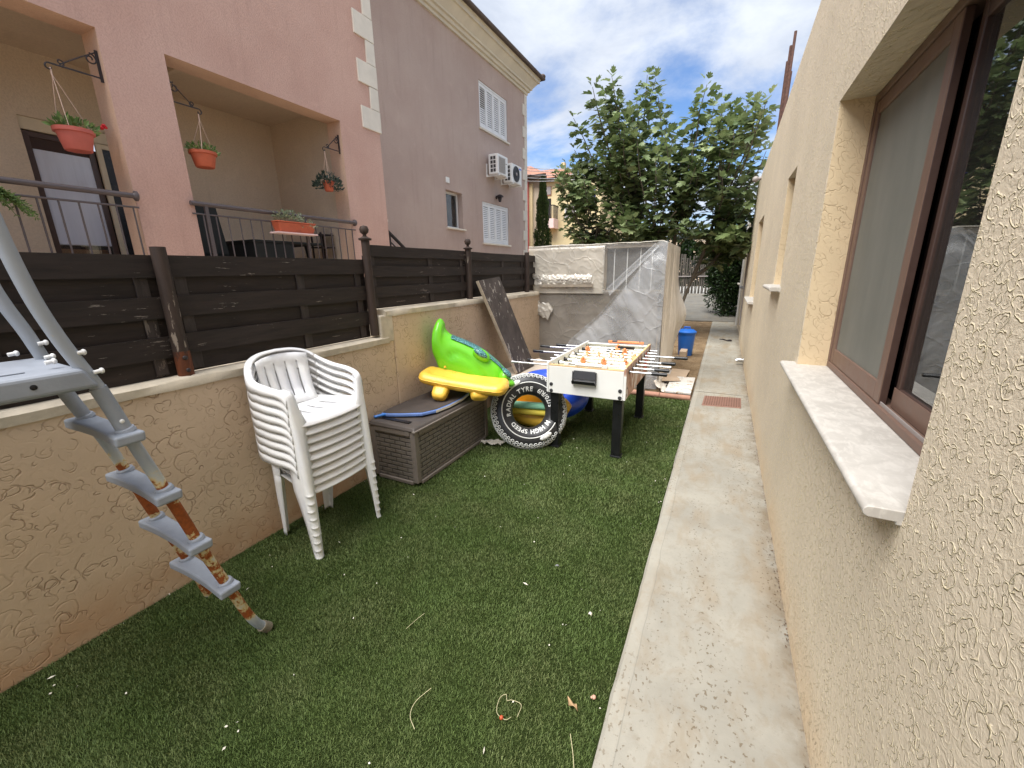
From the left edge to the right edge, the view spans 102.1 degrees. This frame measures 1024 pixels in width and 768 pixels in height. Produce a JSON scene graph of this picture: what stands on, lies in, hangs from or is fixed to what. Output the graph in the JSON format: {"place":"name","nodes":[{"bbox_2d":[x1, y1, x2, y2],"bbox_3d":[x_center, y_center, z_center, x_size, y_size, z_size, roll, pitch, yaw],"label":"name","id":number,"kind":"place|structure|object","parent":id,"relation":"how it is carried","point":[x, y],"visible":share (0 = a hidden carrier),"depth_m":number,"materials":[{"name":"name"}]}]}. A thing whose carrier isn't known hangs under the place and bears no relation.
{"place":"outdoors","nodes":[
{"label":"outdoors","id":0,"kind":"place"},
{"bbox_2d":[195,206,228,255],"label":"covered chair","id":1,"kind":"object","parent":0,"point":[200,209],"visible":0.09,"depth_m":4.94,"materials":[{"name":"fabric"}]},
{"bbox_2d":[0,394,690,767],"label":"turf base","id":2,"kind":"object","parent":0,"point":[550,755],"visible":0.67,"depth_m":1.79,"materials":[{"name":"green plant"}]},
{"bbox_2d":[0,212,272,632],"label":"pool ladder","id":3,"kind":"object","parent":2,"relation":"on","point":[41,374],"visible":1,"depth_m":1.40,"materials":[{"name":"paint"}]},
{"bbox_2d":[258,450,380,559],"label":"plastic chair","id":4,"kind":"object","parent":2,"relation":"on","point":[292,477],"visible":0.34,"depth_m":2.48,"materials":[{"name":"white plastic"}]},
{"bbox_2d":[255,401,379,544],"bbox_3d":[-1.233,0.471,2.605,0.500,0.768,0.589,7,17,26],"label":"plastic chair","id":5,"kind":"object","parent":4,"relation":"on","point":[325,468],"visible":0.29,"depth_m":2.40,"materials":[{"name":"white plastic"}]},
{"bbox_2d":[253,389,378,536],"bbox_3d":[-1.235,0.423,2.591,0.500,0.768,0.589,6,17,25],"label":"plastic chair","id":6,"kind":"object","parent":5,"relation":"on","point":[319,462],"visible":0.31,"depth_m":2.38,"materials":[{"name":"white plastic"}]},
{"bbox_2d":[251,381,377,529],"bbox_3d":[-1.236,0.374,2.576,0.500,0.768,0.589,6,17,25],"label":"plastic chair","id":7,"kind":"object","parent":6,"relation":"on","point":[319,453],"visible":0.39,"depth_m":2.38,"materials":[{"name":"white plastic"}]},
{"bbox_2d":[249,373,376,521],"bbox_3d":[-1.239,0.325,2.565,0.500,0.768,0.589,6,17,26],"label":"plastic chair","id":8,"kind":"object","parent":7,"relation":"on","point":[314,446],"visible":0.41,"depth_m":2.44,"materials":[{"name":"white plastic"}]},
{"bbox_2d":[247,365,376,513],"bbox_3d":[-1.239,0.276,2.552,0.500,0.768,0.589,7,17,26],"label":"plastic chair","id":9,"kind":"object","parent":8,"relation":"on","point":[282,415],"visible":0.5,"depth_m":2.41,"materials":[{"name":"white plastic"}]},
{"bbox_2d":[247,357,375,505],"bbox_3d":[-1.238,0.228,2.539,0.500,0.768,0.590,6,17,26],"label":"plastic chair","id":10,"kind":"object","parent":9,"relation":"on","point":[313,429],"visible":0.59,"depth_m":2.43,"materials":[{"name":"white plastic"}]},
{"bbox_2d":[243,347,374,497],"bbox_3d":[-1.239,0.179,2.524,0.500,0.768,0.590,6,17,26],"label":"plastic chair","id":11,"kind":"object","parent":10,"relation":"on","point":[300,400],"visible":0.91,"depth_m":2.51,"materials":[{"name":"white plastic"}]},
{"bbox_2d":[255,435,380,552],"bbox_3d":[-1.234,0.520,2.617,0.500,0.768,0.590,7,17,26],"label":"plastic chair","id":12,"kind":"object","parent":4,"relation":"on","point":[287,457],"visible":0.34,"depth_m":2.41,"materials":[{"name":"white plastic"}]},
{"bbox_2d":[48,406,681,763],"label":"lawn litter","id":13,"kind":"object","parent":2,"relation":"on","point":[353,618],"visible":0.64,"depth_m":1.68,"materials":[{"name":"beige plant"}]},
{"bbox_2d":[410,688,430,728],"bbox_3d":[-0.357,1.224,1.571,0.043,0.004,0.157,2,15,12],"label":"bent straw","id":14,"kind":"object","parent":2,"relation":"on","point":[413,704],"visible":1,"depth_m":1.57,"materials":[{"name":"beige plant"}]},
{"bbox_2d":[369,396,487,484],"bbox_3d":[-0.678,0.412,3.705,0.467,0.498,1.118,6,17,26],"label":"deck box","id":15,"kind":"object","parent":2,"relation":"on","point":[413,450],"visible":0.77,"depth_m":3.31,"materials":[{"name":"plastic"}]},
{"bbox_2d":[373,390,468,417],"bbox_3d":[-0.700,0.158,3.636,0.422,0.038,1.014,6,17,26],"label":"body board","id":16,"kind":"object","parent":15,"relation":"on","point":[424,404],"visible":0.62,"depth_m":3.48,"materials":[{"name":"blue plastic"}]},
{"bbox_2d":[418,366,508,400],"bbox_3d":[-0.425,-0.001,3.670,0.802,0.263,0.400,2,15,11],"label":"yellow float","id":17,"kind":"object","parent":16,"relation":"on","point":[443,382],"visible":1,"depth_m":3.56,"materials":[{"name":"plastic"}]},
{"bbox_2d":[432,319,514,395],"bbox_3d":[-0.360,-0.241,3.857,0.776,0.731,0.263,0,15,4],"label":"inflatable crocodile","id":18,"kind":"object","parent":15,"relation":"on","point":[454,353],"visible":0.67,"depth_m":3.78,"materials":[{"name":"green plastic"}]},
{"bbox_2d":[480,439,504,444],"bbox_3d":[-0.179,0.543,3.947,0.250,0.031,0.115,2,15,10],"label":"plastic scrap","id":19,"kind":"object","parent":2,"relation":"on","point":[494,442],"visible":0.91,"depth_m":3.93,"materials":[{"name":"white plastic"}]},
{"bbox_2d":[496,694,521,719],"bbox_3d":[-0.015,1.221,1.559,0.092,0.006,0.087,6,17,26],"label":"looped string","id":20,"kind":"object","parent":2,"relation":"on","point":[507,700],"visible":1,"depth_m":1.57,"materials":[{"name":"fabric"}]},
{"bbox_2d":[491,373,566,448],"bbox_3d":[0.161,0.255,3.932,0.728,0.682,0.410,-1,15,1],"label":"swim ring","id":21,"kind":"object","parent":2,"relation":"on","point":[510,429],"visible":0.86,"depth_m":3.85,"materials":[{"name":"black plastic"}]},
{"bbox_2d":[513,401,544,409],"bbox_3d":[0.172,0.212,4.108,0.434,0.087,0.072,5,16,21],"label":"pool noodle","id":22,"kind":"object","parent":21,"relation":"on","point":[529,405],"visible":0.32,"depth_m":4.08,"materials":[{"name":"green plastic"}]},
{"bbox_2d":[513,408,544,415],"bbox_3d":[0.212,0.279,4.124,0.444,0.083,0.068,5,16,21],"label":"pool noodle","id":23,"kind":"object","parent":21,"relation":"in","point":[534,412],"visible":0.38,"depth_m":4.11,"materials":[{"name":"yellow plastic"}]},
{"bbox_2d":[513,398,571,426],"bbox_3d":[0.209,0.273,4.238,0.812,0.361,0.220,5,16,20],"label":"banana float","id":24,"kind":"object","parent":2,"relation":"on","point":[530,420],"visible":0.2,"depth_m":4.18,"materials":[{"name":"yellow plastic"}]},
{"bbox_2d":[567,695,577,710],"bbox_3d":[0.229,1.210,1.565,0.058,0.017,0.019,12,20,39],"label":"dry leaf","id":25,"kind":"object","parent":2,"relation":"on","point":[570,703],"visible":1,"depth_m":1.57,"materials":[{"name":"plant"}]},
{"bbox_2d":[511,340,687,458],"bbox_3d":[0.865,0.075,4.179,1.592,0.848,1.310,6,17,26],"label":"football table","id":26,"kind":"object","parent":2,"relation":"on","point":[616,373],"visible":1,"depth_m":3.71,"materials":[{"name":"white laminate"}]},
{"bbox_3d":[0.248,0.005,5.340,0.640,0.400,1.140,6,17,26],"label":"grey tub","id":27,"kind":"object","parent":2,"relation":"on","visible":0},
{"bbox_2d":[506,358,546,375],"bbox_3d":[0.238,-0.178,5.166,0.534,0.040,1.204,10,19,35],"label":"board","id":28,"kind":"object","parent":27,"relation":"on","point":[530,369],"visible":0.12,"depth_m":5.14,"materials":[{"name":"white wood"}]},
{"bbox_2d":[476,277,533,373],"bbox_3d":[-0.053,-0.689,4.861,0.337,1.109,0.799,6,17,26],"label":"leaning plank","id":29,"kind":"object","parent":28,"relation":"on","point":[497,303],"visible":1,"depth_m":4.80,"materials":[{"name":"paint"}]},
{"bbox_2d":[528,369,588,417],"bbox_3d":[0.416,0.100,4.594,0.866,0.401,0.854,6,17,26],"label":"blue float","id":30,"kind":"object","parent":27,"relation":"on","point":[578,403],"visible":0.14,"depth_m":4.31,"materials":[{"name":"plastic"}]},
{"bbox_2d":[517,395,542,402],"bbox_3d":[0.183,0.120,4.303,0.600,0.440,0.090,6,17,26],"label":"orange float","id":31,"kind":"object","parent":30,"relation":"on","point":[529,398],"visible":0.03,"depth_m":4.26,"materials":[{"name":"orange plastic"}]},
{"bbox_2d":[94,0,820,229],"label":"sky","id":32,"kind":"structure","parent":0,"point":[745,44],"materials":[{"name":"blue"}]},
{"bbox_2d":[592,342,739,765],"bbox_3d":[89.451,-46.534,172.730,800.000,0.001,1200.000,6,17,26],"label":"ground","id":33,"kind":"structure","parent":0,"point":[654,535],"depth_m":2.85,"materials":[{"name":"grey concrete"}]},
{"bbox_2d":[0,291,597,692],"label":"garden wall","id":34,"kind":"structure","parent":33,"relation":"on","point":[85,558],"depth_m":2.02,"materials":[{"name":"beige paint"}]},
{"bbox_2d":[0,225,534,409],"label":"wooden fence","id":35,"kind":"object","parent":34,"relation":"on","point":[125,319],"visible":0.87,"depth_m":2.30,"materials":[{"name":"paint"}]},
{"bbox_2d":[533,174,552,246],"bbox_3d":[1.210,-5.443,16.378,1.018,5.235,1.008,6,17,26],"label":"cypress","id":36,"kind":"object","parent":33,"relation":"on","point":[542,218],"visible":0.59,"depth_m":16.03,"materials":[{"name":"green plant"}]},
{"bbox_2d":[540,162,624,244],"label":"yellow house","id":37,"kind":"structure","parent":33,"relation":"on","point":[556,218],"depth_m":31.57,"materials":[{"name":"yellow paint"}]},
{"bbox_2d":[546,186,551,195],"bbox_3d":[2.721,-14.709,31.581,0.600,0.650,0.066,6,17,26],"label":"window","id":38,"kind":"structure","parent":37,"relation":"in","point":[549,188],"depth_m":31.49,"materials":[{"name":"white glass"}]},
{"bbox_2d":[570,225,745,285],"bbox_3d":[10.656,-7.191,23.642,15.479,3.798,1.898,6,17,26],"label":"hedge mass","id":39,"kind":"object","parent":33,"relation":"on","point":[687,244],"visible":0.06,"depth_m":23.53,"materials":[{"name":"green plant"}]},
{"bbox_2d":[552,65,779,328],"bbox_3d":[3.421,-4.166,9.878,4.845,6.110,3.073,6,17,26],"label":"fig tree","id":40,"kind":"object","parent":33,"relation":"on","point":[625,165],"visible":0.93,"depth_m":9.18,"materials":[{"name":"green plant"}]},
{"bbox_2d":[669,239,707,284],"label":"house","id":41,"kind":"structure","parent":33,"relation":"on","point":[690,251],"depth_m":38.86,"materials":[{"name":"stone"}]},
{"bbox_2d":[634,320,711,400],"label":"soil","id":42,"kind":"structure","parent":0,"point":[692,363],"depth_m":8.23,"materials":[{"name":"brown soil"}]},
{"bbox_2d":[528,240,685,391],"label":"wrapped store","id":43,"kind":"structure","parent":42,"relation":"on","point":[622,306],"depth_m":5.75,"materials":[{"name":"grey plastic"}]},
{"bbox_2d":[630,389,689,400],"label":"edging kerb","id":44,"kind":"structure","parent":42,"relation":"on","point":[667,395],"depth_m":5.31,"materials":[{"name":"ceramic"}]},
{"bbox_2d":[665,376,694,394],"bbox_3d":[2.334,0.008,5.732,0.320,0.025,0.880,6,17,26],"label":"white board","id":45,"kind":"object","parent":42,"relation":"on","point":[684,385],"visible":0.83,"depth_m":5.60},
{"bbox_2d":[661,374,680,380],"bbox_3d":[2.265,-0.092,5.979,0.274,0.032,0.407,1,15,9],"label":"cardboard piece","id":46,"kind":"object","parent":45,"relation":"on","point":[670,377],"visible":0.79,"depth_m":5.93,"materials":[{"name":"brown cardboard"}]},
{"bbox_2d":[670,368,689,376],"bbox_3d":[2.562,-0.165,6.343,0.260,0.022,0.600,6,17,26],"label":"cardboard piece","id":47,"kind":"object","parent":42,"relation":"on","point":[680,372],"visible":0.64,"depth_m":6.38,"materials":[{"name":"brown cardboard"}]},
{"bbox_2d":[679,349,687,356],"bbox_3d":[3.170,-0.560,7.659,0.120,0.140,0.300,6,17,26],"label":"brick","id":48,"kind":"object","parent":42,"relation":"on","point":[682,352],"visible":0.76,"depth_m":7.54,"materials":[{"name":"brick"}]},
{"bbox_2d":[678,326,696,355],"bbox_3d":[3.296,-0.815,7.835,0.344,0.546,0.344,6,17,26],"label":"blue bin","id":49,"kind":"object","parent":42,"relation":"on","point":[686,337],"visible":0.84,"depth_m":7.73,"materials":[{"name":"plastic"}]},
{"bbox_2d":[658,286,735,321],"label":"driveway","id":50,"kind":"structure","parent":0,"point":[696,308],"depth_m":14.60,"materials":[{"name":"concrete"}]},
{"bbox_2d":[527,166,546,249],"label":"cream house","id":51,"kind":"structure","parent":50,"relation":"on","point":[532,192],"depth_m":18.12,"materials":[{"name":"beige paint"}]},
{"bbox_2d":[661,254,710,293],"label":"picket gate","id":52,"kind":"structure","parent":50,"relation":"on","point":[685,280],"depth_m":18.83,"materials":[{"name":"white metal"}]},
{"bbox_2d":[702,220,746,316],"bbox_3d":[6.991,-3.635,13.492,1.430,4.098,1.466,6,17,26],"label":"ficus bush","id":53,"kind":"object","parent":50,"relation":"on","point":[724,288],"visible":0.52,"depth_m":13.33,"materials":[{"name":"green plant"}]},
{"bbox_2d":[592,321,809,767],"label":"path","id":54,"kind":"structure","parent":0,"point":[705,677],"depth_m":1.90,"materials":[{"name":"concrete"}]},
{"bbox_2d":[702,396,740,407],"bbox_3d":[2.574,0.215,5.079,0.430,0.018,0.488,6,17,26],"label":"drain cover","id":55,"kind":"object","parent":54,"relation":"on","point":[729,402],"visible":1,"depth_m":5.05,"materials":[{"name":"metal"}]},
{"bbox_2d":[740,354,805,767],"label":"wall foot debris","id":56,"kind":"object","parent":54,"relation":"on","point":[770,554],"depth_m":2.15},
{"bbox_2d":[735,0,1023,767],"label":"bungalow","id":57,"kind":"object","parent":54,"relation":"on","point":[879,321],"visible":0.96,"depth_m":1.28,"materials":[{"name":"beige paint"}]},
{"bbox_2d":[736,357,743,362],"bbox_3d":[3.852,-0.406,7.000,0.134,0.100,0.098,6,17,26],"label":"pipe stub","id":58,"kind":"object","parent":57,"relation":"attached to","point":[740,360],"visible":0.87,"depth_m":6.97,"materials":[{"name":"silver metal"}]},
{"bbox_2d":[752,176,761,182],"bbox_3d":[4.609,-3.855,7.790,0.151,0.110,0.115,6,17,26],"label":"wall lamp","id":59,"kind":"object","parent":57,"relation":"attached to","point":[755,179],"visible":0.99,"depth_m":7.76,"materials":[{"name":"white plastic"}]},
{"bbox_2d":[776,30,796,132],"bbox_3d":[4.094,-4.171,6.234,0.102,1.861,0.179,6,17,26],"label":"rebar bundle","id":60,"kind":"object","parent":57,"relation":"on","point":[786,82],"visible":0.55,"depth_m":6.12,"materials":[{"name":"metal"}]},
{"bbox_2d":[827,0,1023,455],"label":"window","id":61,"kind":"structure","parent":57,"relation":"in","point":[911,117],"depth_m":1.39,"materials":[{"name":"glass"}]},
{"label":"neighbour terrace","id":62,"kind":"structure","parent":0,"visible":0},
{"bbox_2d":[0,0,389,258],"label":"pink house","id":63,"kind":"structure","parent":62,"relation":"on","point":[279,94],"depth_m":4.58,"materials":[{"name":"paint"}]},
{"bbox_2d":[0,186,40,220],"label":"hanging fern","id":64,"kind":"object","parent":63,"relation":"hanging from","point":[5,195],"visible":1,"depth_m":3.15,"materials":[{"name":"green plant"}]},
{"bbox_2d":[44,50,103,82],"bbox_3d":[-3.670,-2.706,3.450,0.012,0.262,0.373,6,17,26],"label":"hanging bracket","id":65,"kind":"object","parent":63,"relation":"attached to","point":[97,61],"visible":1,"depth_m":3.54,"materials":[{"name":"black metal"}]},
{"bbox_2d":[41,67,107,153],"bbox_3d":[-3.699,-2.286,3.474,0.373,0.605,0.288,-9,17,-28],"label":"hanging pot","id":66,"kind":"object","parent":65,"relation":"hanging from","point":[73,136],"visible":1,"depth_m":3.45,"materials":[{"name":"terracotta-orange plastic"},{"name":"leaves"},{"name":"red petal"}]},
{"bbox_2d":[16,115,134,254],"bbox_3d":[-5.134,-1.959,5.077,0.975,1.920,1.300,6,17,26],"label":"balcony door","id":67,"kind":"structure","parent":63,"relation":"in","point":[50,162],"depth_m":4.63,"materials":[{"name":"grey glass"}]},
{"bbox_2d":[169,80,201,114],"bbox_3d":[-3.299,-2.896,4.168,0.012,0.262,0.283,6,17,26],"label":"hanging bracket","id":68,"kind":"object","parent":63,"relation":"attached to","point":[190,102],"visible":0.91,"depth_m":4.17,"materials":[{"name":"black metal"}]},
{"bbox_2d":[185,114,220,169],"bbox_3d":[-3.260,-2.543,4.330,0.263,0.510,0.312,-1,15,-1],"label":"hanging pot","id":69,"kind":"object","parent":68,"relation":"hanging from","point":[203,157],"visible":1,"depth_m":4.31,"materials":[{"name":"ceramic"}]},
{"bbox_2d":[226,239,322,257],"bbox_3d":[-3.315,-1.607,5.880,0.720,0.763,1.060,6,17,26],"label":"balcony table","id":70,"kind":"object","parent":63,"relation":"on","point":[249,248],"visible":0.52,"depth_m":5.40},
{"bbox_2d":[270,209,317,235],"bbox_3d":[-2.717,-2.026,5.183,0.236,0.298,0.616,6,17,26],"label":"flower trough","id":71,"kind":"object","parent":63,"relation":"on","point":[297,228],"visible":1,"depth_m":5.10,"materials":[{"name":"ceramic"}]},
{"bbox_2d":[310,232,335,258],"bbox_3d":[-2.856,-1.823,6.336,0.240,0.919,0.240,6,17,26],"label":"metal rack","id":72,"kind":"object","parent":63,"relation":"on","point":[320,235],"visible":0.36,"depth_m":6.23,"materials":[{"name":"black metal"}]},
{"bbox_2d":[322,135,340,153],"bbox_3d":[-2.501,-3.326,5.706,0.012,0.262,0.303,6,17,26],"label":"hanging bracket","id":73,"kind":"object","parent":63,"relation":"attached to","point":[337,138],"visible":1,"depth_m":5.78,"materials":[{"name":"black metal"}]},
{"bbox_2d":[311,151,344,191],"bbox_3d":[-2.551,-2.930,5.705,0.420,0.505,0.410,-6,16,-16],"label":"hanging pot","id":74,"kind":"object","parent":73,"relation":"hanging from","point":[328,184],"visible":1,"depth_m":5.69,"materials":[{"name":"ceramic"}]},
{"bbox_2d":[388,230,404,246],"bbox_3d":[-2.210,-2.448,8.617,0.050,1.517,1.172,6,17,26],"label":"stair handrail","id":75,"kind":"object","parent":62,"relation":"on","point":[395,239],"visible":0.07,"depth_m":8.21,"materials":[{"name":"black metal"}]},
{"bbox_2d":[370,0,545,275],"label":"mauve house","id":76,"kind":"structure","parent":62,"relation":"on","point":[458,81],"depth_m":9.88,"materials":[{"name":"paint"}]},
{"bbox_2d":[446,191,466,230],"bbox_3d":[-1.530,-4.394,10.524,0.320,0.905,0.820,6,17,26],"label":"window","id":77,"kind":"structure","parent":76,"relation":"in","point":[451,198],"depth_m":10.65,"materials":[{"name":"white metal"}]},
{"bbox_2d":[478,80,509,144],"bbox_3d":[-0.527,-7.606,11.677,0.160,1.160,1.750,6,17,26],"label":"window","id":78,"kind":"structure","parent":76,"relation":"in","point":[492,107],"depth_m":11.64,"materials":[{"name":"plastic"}]},
{"bbox_2d":[482,201,510,246],"bbox_3d":[-0.483,-4.758,12.427,0.160,1.150,1.730,6,17,26],"label":"window","id":79,"kind":"structure","parent":76,"relation":"in","point":[495,217],"depth_m":12.40,"materials":[{"name":"plastic"}]},
{"bbox_2d":[486,153,507,179],"bbox_3d":[-0.421,-6.121,11.687,0.420,0.555,0.614,6,17,26],"label":"air conditioner","id":80,"kind":"object","parent":76,"relation":"attached to","point":[498,166],"visible":1,"depth_m":11.48,"materials":[{"name":"white metal"}]},
{"bbox_2d":[496,194,503,201],"bbox_3d":[-0.360,-5.469,12.182,0.230,0.205,0.220,6,17,26],"label":"wall lamp","id":81,"kind":"object","parent":76,"relation":"attached to","point":[499,197],"visible":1,"depth_m":12.13,"materials":[{"name":"black metal"}]},
{"bbox_2d":[501,163,521,187],"bbox_3d":[-0.018,-6.269,12.475,0.425,0.555,0.664,6,17,26],"label":"air conditioner","id":82,"kind":"object","parent":76,"relation":"attached to","point":[514,180],"visible":0.93,"depth_m":12.29,"materials":[{"name":"white metal"}]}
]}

